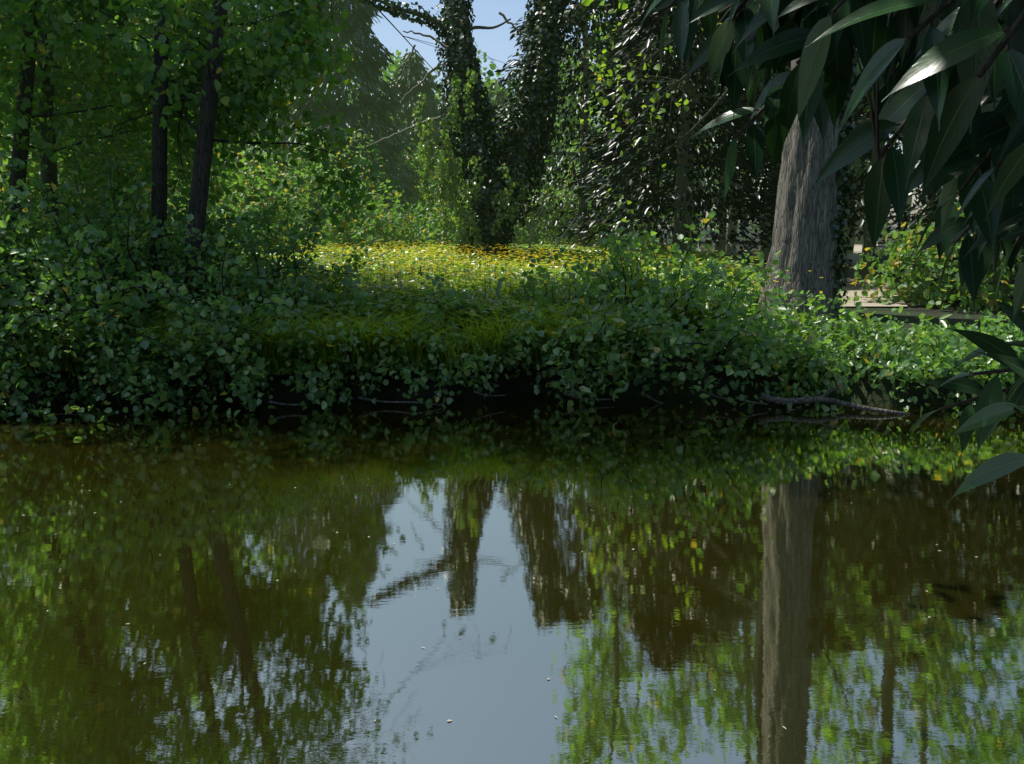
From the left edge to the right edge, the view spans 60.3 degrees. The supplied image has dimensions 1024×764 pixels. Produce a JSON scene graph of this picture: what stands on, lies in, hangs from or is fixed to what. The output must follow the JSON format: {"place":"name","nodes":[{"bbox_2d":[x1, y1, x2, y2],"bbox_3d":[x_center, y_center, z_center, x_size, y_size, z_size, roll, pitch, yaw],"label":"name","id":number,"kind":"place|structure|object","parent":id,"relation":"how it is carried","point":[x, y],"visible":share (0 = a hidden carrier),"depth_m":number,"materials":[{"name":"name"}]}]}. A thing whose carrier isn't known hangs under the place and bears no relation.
{"place":"outdoors","nodes":[
{"label":"outdoors","id":0,"kind":"place"},
{"bbox_2d":[8,0,958,226],"label":"sky","id":1,"kind":"structure","parent":0,"point":[495,42],"materials":[{"name":"blue"}]},
{"bbox_2d":[0,0,993,278],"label":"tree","id":2,"kind":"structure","parent":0,"point":[391,67],"depth_m":23.83,"materials":[{"name":"green plant"}]},
{"bbox_2d":[0,393,1023,763],"bbox_3d":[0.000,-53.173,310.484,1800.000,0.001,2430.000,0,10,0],"label":"pond water","id":3,"kind":"structure","parent":0,"point":[800,575],"depth_m":3.87,"materials":[{"name":"green liquid"}]},
{"bbox_2d":[47,410,1000,729],"bbox_3d":[0.020,0.727,4.791,9.944,0.002,5.579,0,10,0],"label":"floating debris","id":4,"kind":"object","parent":3,"relation":"on","point":[437,588],"visible":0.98,"depth_m":3.91,"materials":[{"name":"beige"}]},
{"bbox_2d":[0,227,1023,405],"bbox_3d":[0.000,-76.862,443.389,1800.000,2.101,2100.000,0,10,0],"label":"terrain","id":5,"kind":"structure","parent":0,"point":[863,390],"depth_m":8.08,"materials":[{"name":"soil"}]},
{"bbox_2d":[0,0,510,315],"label":"tree","id":6,"kind":"object","parent":5,"relation":"on","point":[271,70],"depth_m":9.10,"materials":[{"name":"green plant"}]},
{"bbox_2d":[63,0,550,243],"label":"tree","id":7,"kind":"object","parent":5,"relation":"on","point":[366,66],"visible":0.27,"depth_m":22.89,"materials":[{"name":"green plant"}]},
{"bbox_2d":[6,292,674,374],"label":"bank grass","id":8,"kind":"structure","parent":5,"relation":"on","point":[485,330],"depth_m":7.88,"materials":[{"name":"green plant"}]},
{"bbox_2d":[0,241,755,338],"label":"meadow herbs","id":9,"kind":"object","parent":5,"relation":"on","point":[399,296],"visible":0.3,"depth_m":11.29,"materials":[{"name":"green plant"}]},
{"bbox_2d":[3,242,766,352],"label":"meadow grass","id":10,"kind":"structure","parent":5,"relation":"on","point":[758,287],"depth_m":12.30,"materials":[{"name":"green plant"}]},
{"bbox_2d":[411,66,529,258],"bbox_3d":[-0.719,-3.547,15.734,2.105,3.961,0.709,0,10,0],"label":"shrub","id":11,"kind":"object","parent":5,"relation":"on","point":[468,215],"depth_m":15.60,"materials":[{"name":"green plant"}]},
{"bbox_2d":[366,12,577,266],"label":"dead branches","id":12,"kind":"object","parent":5,"relation":"on","point":[439,64],"visible":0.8,"depth_m":15.57,"materials":[{"name":"brown wood"}]},
{"bbox_2d":[358,0,599,259],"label":"ivy leaves","id":13,"kind":"object","parent":5,"relation":"on","point":[494,155],"visible":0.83,"depth_m":15.80,"materials":[{"name":"green plant"}]},
{"bbox_2d":[375,0,585,254],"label":"tree trunk","id":14,"kind":"object","parent":5,"relation":"on","point":[417,13],"visible":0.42,"depth_m":16.04,"materials":[{"name":"brown plant"}]},
{"bbox_2d":[96,387,909,414],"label":"fallen branches","id":15,"kind":"object","parent":5,"relation":"in","point":[785,401],"visible":0.75,"depth_m":7.56,"materials":[{"name":"brown wood"}]},
{"bbox_2d":[0,139,1023,422],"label":"bank shrub","id":16,"kind":"object","parent":5,"relation":"on","point":[724,331],"depth_m":7.78,"materials":[{"name":"green plant"}]},
{"bbox_2d":[0,107,1023,312],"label":"understory leaves","id":17,"kind":"object","parent":5,"relation":"on","point":[434,231],"visible":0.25,"depth_m":17.84,"materials":[{"name":"green plant"}]},
{"bbox_2d":[245,242,854,311],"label":"flowers","id":18,"kind":"object","parent":5,"relation":"on","point":[399,272],"visible":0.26,"depth_m":11.93,"materials":[{"name":"green"}]},
{"bbox_2d":[154,2,1011,298],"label":"tree trunks","id":19,"kind":"object","parent":5,"relation":"on","point":[682,190],"visible":0.09,"depth_m":17.64,"materials":[{"name":"brown plant"}]},
{"bbox_2d":[222,239,954,295],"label":"yellow flowers","id":20,"kind":"object","parent":5,"relation":"on","point":[535,256],"visible":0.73,"depth_m":11.92,"materials":[{"name":"yellow plant"}]},
{"bbox_2d":[221,252,1011,400],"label":"plants","id":21,"kind":"object","parent":5,"relation":"on","point":[802,318],"visible":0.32,"depth_m":7.90,"materials":[{"name":"green plant"}]},
{"bbox_2d":[570,0,732,245],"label":"foliage","id":22,"kind":"object","parent":5,"relation":"on","point":[655,96],"depth_m":13.33,"materials":[{"name":"green plant"}]},
{"bbox_2d":[459,0,1023,287],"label":"ivy","id":23,"kind":"object","parent":5,"relation":"on","point":[753,208],"visible":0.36,"depth_m":16.03,"materials":[{"name":"green plant"}]},
{"bbox_2d":[757,57,842,318],"bbox_3d":[4.472,-10.758,9.004,10.009,20.482,7.743,0,10,0],"label":"tree","id":24,"kind":"object","parent":5,"relation":"on","point":[803,233],"visible":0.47,"depth_m":10.76,"materials":[{"name":"brown plant"}]},
{"bbox_2d":[828,51,859,316],"bbox_3d":[3.895,-2.600,10.858,0.693,3.926,0.596,0,10,0],"label":"ivy tree","id":25,"kind":"object","parent":5,"relation":"on","point":[845,189],"visible":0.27,"depth_m":10.80,"materials":[{"name":"green plant"}]},
{"bbox_2d":[635,0,1023,410],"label":"laurel","id":26,"kind":"object","parent":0,"point":[956,127],"depth_m":1.49,"materials":[{"name":"green plant"}]},
{"bbox_2d":[910,297,1023,503],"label":"leaves","id":27,"kind":"object","parent":26,"relation":"attached to","point":[995,405],"visible":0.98,"depth_m":1.66,"materials":[{"name":"green plant"}]},
{"bbox_2d":[837,244,906,305],"bbox_3d":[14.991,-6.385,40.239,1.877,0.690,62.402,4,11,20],"label":"building","id":28,"kind":"structure","parent":0,"point":[855,258],"depth_m":13.90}
]}

